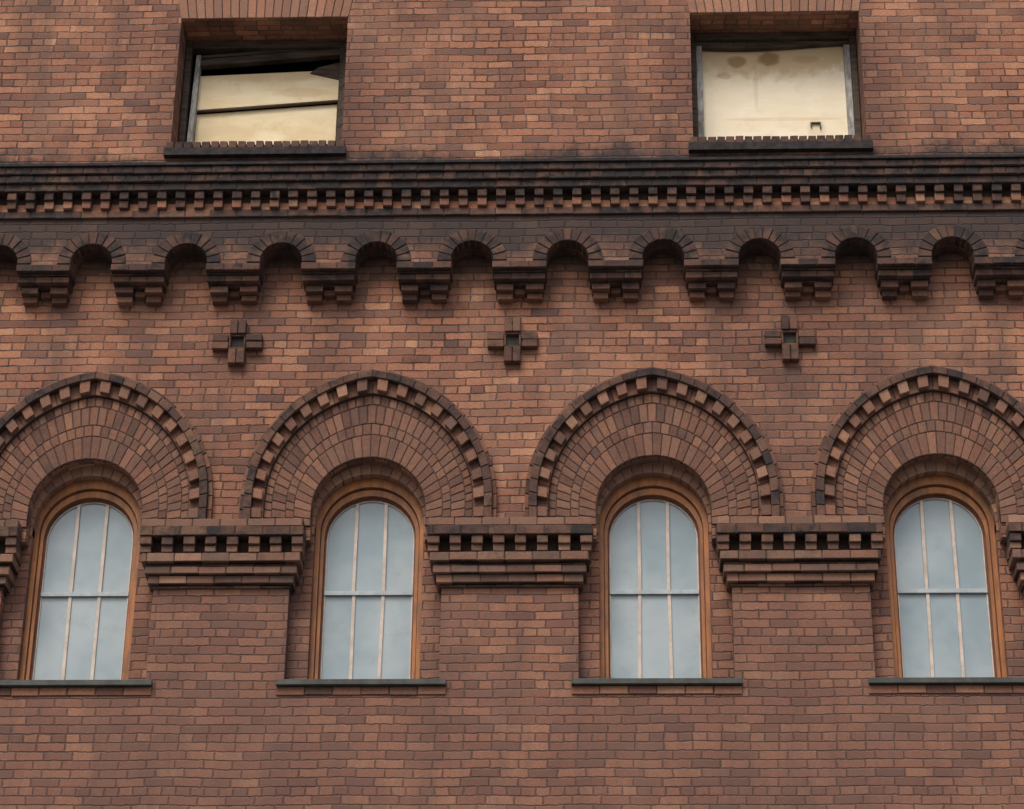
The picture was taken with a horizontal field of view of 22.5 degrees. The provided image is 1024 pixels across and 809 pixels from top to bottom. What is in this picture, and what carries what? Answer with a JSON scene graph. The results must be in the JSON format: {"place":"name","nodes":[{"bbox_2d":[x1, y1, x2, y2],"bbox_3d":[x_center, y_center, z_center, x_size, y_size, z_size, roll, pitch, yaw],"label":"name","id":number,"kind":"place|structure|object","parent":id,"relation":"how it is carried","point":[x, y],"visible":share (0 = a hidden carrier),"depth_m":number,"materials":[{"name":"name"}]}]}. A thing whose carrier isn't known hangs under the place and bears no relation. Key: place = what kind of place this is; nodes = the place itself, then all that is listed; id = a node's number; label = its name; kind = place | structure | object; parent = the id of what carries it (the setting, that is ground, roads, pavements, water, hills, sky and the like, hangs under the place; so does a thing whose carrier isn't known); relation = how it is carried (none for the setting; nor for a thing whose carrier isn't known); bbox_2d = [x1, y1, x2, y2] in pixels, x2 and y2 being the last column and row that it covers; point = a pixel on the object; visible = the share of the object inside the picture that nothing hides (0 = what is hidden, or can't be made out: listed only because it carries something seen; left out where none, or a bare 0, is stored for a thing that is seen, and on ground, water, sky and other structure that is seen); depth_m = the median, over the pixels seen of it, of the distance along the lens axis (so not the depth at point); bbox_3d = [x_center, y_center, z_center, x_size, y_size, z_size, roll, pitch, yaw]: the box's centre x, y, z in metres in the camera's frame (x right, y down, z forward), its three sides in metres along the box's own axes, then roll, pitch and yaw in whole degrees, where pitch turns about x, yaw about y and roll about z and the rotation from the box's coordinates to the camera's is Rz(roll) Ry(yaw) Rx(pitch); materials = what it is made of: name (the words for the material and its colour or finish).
{"place":"outdoors","nodes":[
{"label":"outdoors","id":0,"kind":"place"},
{"bbox_2d":[188,54,599,648],"bbox_3d":[0.002,3.106,19.155,17.100,15.500,0.400,0,-28,2],"label":"interior","id":1,"kind":"object","parent":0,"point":[295,67],"depth_m":22.20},
{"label":"pavement","id":2,"kind":"structure","parent":0,"visible":0},
{"bbox_2d":[0,0,1023,808],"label":"walls","id":3,"kind":"structure","parent":2,"relation":"on","point":[804,720],"depth_m":19.84,"materials":[{"name":"brick"}]},
{"bbox_2d":[194,71,338,144],"bbox_3d":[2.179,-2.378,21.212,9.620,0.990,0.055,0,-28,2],"label":"boarding plywood","id":4,"kind":"object","parent":3,"relation":"attached to","point":[314,123],"visible":0.75,"depth_m":21.41,"materials":[{"name":"beige wood"}]},
{"bbox_2d":[0,677,1023,687],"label":"window sills","id":5,"kind":"structure","parent":3,"relation":"attached to","point":[574,682],"depth_m":18.55,"materials":[{"name":"brown stone"}]},
{"bbox_2d":[0,365,1023,695],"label":"arch voussoirs","id":6,"kind":"object","parent":3,"relation":"attached to","point":[176,425],"visible":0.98,"depth_m":19.47,"materials":[{"name":"brick"}]},
{"bbox_2d":[0,158,1023,306],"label":"cornice bricks","id":7,"kind":"object","parent":3,"relation":"attached to","point":[58,294],"visible":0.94,"depth_m":20.16,"materials":[{"name":"brown brick"}]},
{"bbox_2d":[0,159,1023,293],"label":"cornice mortar","id":8,"kind":"object","parent":7,"relation":"attached to","point":[491,193],"visible":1,"depth_m":20.22,"materials":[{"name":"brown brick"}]},
{"bbox_2d":[0,154,1023,168],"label":"cornice flashing","id":9,"kind":"object","parent":7,"relation":"on","point":[555,160],"visible":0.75,"depth_m":20.28,"materials":[{"name":"black metal"}]},
{"bbox_2d":[0,196,1023,211],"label":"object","id":10,"kind":"structure","parent":7,"relation":"attached to","point":[568,203],"depth_m":20.27,"materials":[{"name":"brick"}]},
{"bbox_2d":[0,515,1023,593],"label":"pier capital bricks","id":11,"kind":"object","parent":3,"relation":"attached to","point":[519,564],"visible":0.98,"depth_m":18.98,"materials":[{"name":"brown brick"}]},
{"bbox_2d":[0,516,1023,595],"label":"pier capital mortar","id":12,"kind":"object","parent":11,"relation":"attached to","point":[531,545],"visible":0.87,"depth_m":19.01,"materials":[{"name":"brown brick"}]},
{"bbox_2d":[0,366,1023,695],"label":"arch mortar","id":13,"kind":"object","parent":3,"relation":"attached to","point":[372,394],"visible":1,"depth_m":19.49,"materials":[{"name":"brown brick"}]},
{"bbox_2d":[19,475,1006,679],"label":"window frames","id":14,"kind":"structure","parent":3,"relation":"attached to","point":[611,501],"depth_m":19.36,"materials":[{"name":"brown wood"}]},
{"bbox_2d":[25,486,1000,679],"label":"window sashes","id":15,"kind":"object","parent":14,"relation":"attached to","point":[409,518],"depth_m":19.34,"materials":[{"name":"brown wood"}]},
{"bbox_2d":[34,500,992,679],"bbox_3d":[-0.006,1.409,19.245,15.680,1.580,0.005,0,-28,2],"label":"window glass","id":16,"kind":"object","parent":15,"relation":"in","point":[395,662],"visible":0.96,"depth_m":19.23,"materials":[{"name":"glass"}]},
{"bbox_2d":[32,498,994,679],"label":"window muntins","id":17,"kind":"object","parent":15,"relation":"attached to","point":[920,502],"depth_m":19.27,"materials":[{"name":"wood"}]},
{"bbox_2d":[41,588,987,596],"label":"window meeting rails","id":18,"kind":"object","parent":15,"relation":"attached to","point":[612,592],"depth_m":19.19,"materials":[{"name":"brown wood"}]},
{"bbox_2d":[212,315,815,366],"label":"brick rosettes","id":19,"kind":"object","parent":3,"relation":"attached to","point":[497,340],"visible":1,"depth_m":19.88,"materials":[{"name":"brown brick"}]},
{"bbox_2d":[231,334,795,347],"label":"rosette centres","id":20,"kind":"structure","parent":19,"relation":"attached to","point":[513,340],"depth_m":19.92,"materials":[{"name":"brown brick"}]},
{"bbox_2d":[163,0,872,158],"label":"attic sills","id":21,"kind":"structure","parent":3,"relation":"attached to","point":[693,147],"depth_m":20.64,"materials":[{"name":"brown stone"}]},
{"bbox_2d":[166,0,870,147],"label":"attic sill bricks","id":22,"kind":"object","parent":21,"relation":"on","point":[230,8],"visible":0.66,"depth_m":21.24,"materials":[{"name":"brown brick"}]},
{"bbox_2d":[702,47,847,139],"bbox_3d":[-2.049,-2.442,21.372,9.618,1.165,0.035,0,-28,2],"label":"window pane","id":23,"kind":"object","parent":21,"relation":"attached to","point":[789,93],"visible":0.64,"depth_m":21.26,"materials":[{"name":"beige glass"}]},
{"bbox_2d":[810,122,820,128],"bbox_3d":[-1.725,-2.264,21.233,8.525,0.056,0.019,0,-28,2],"label":"latch","id":24,"kind":"object","parent":23,"relation":"attached to","point":[811,123],"visible":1,"depth_m":21.09,"materials":[{"name":"metal"}]},
{"bbox_2d":[178,32,861,144],"bbox_3d":[0.059,-2.509,21.280,14.040,1.240,0.140,0,-28,2],"label":"attic window timber","id":25,"kind":"object","parent":3,"relation":"attached to","point":[236,54],"visible":0.94,"depth_m":21.45,"materials":[{"name":"black wood"}]},
{"bbox_2d":[187,44,854,143],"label":"attic window jambs","id":26,"kind":"object","parent":3,"relation":"attached to","point":[847,74],"visible":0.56,"depth_m":21.26,"materials":[{"name":"black wood"}]}
]}

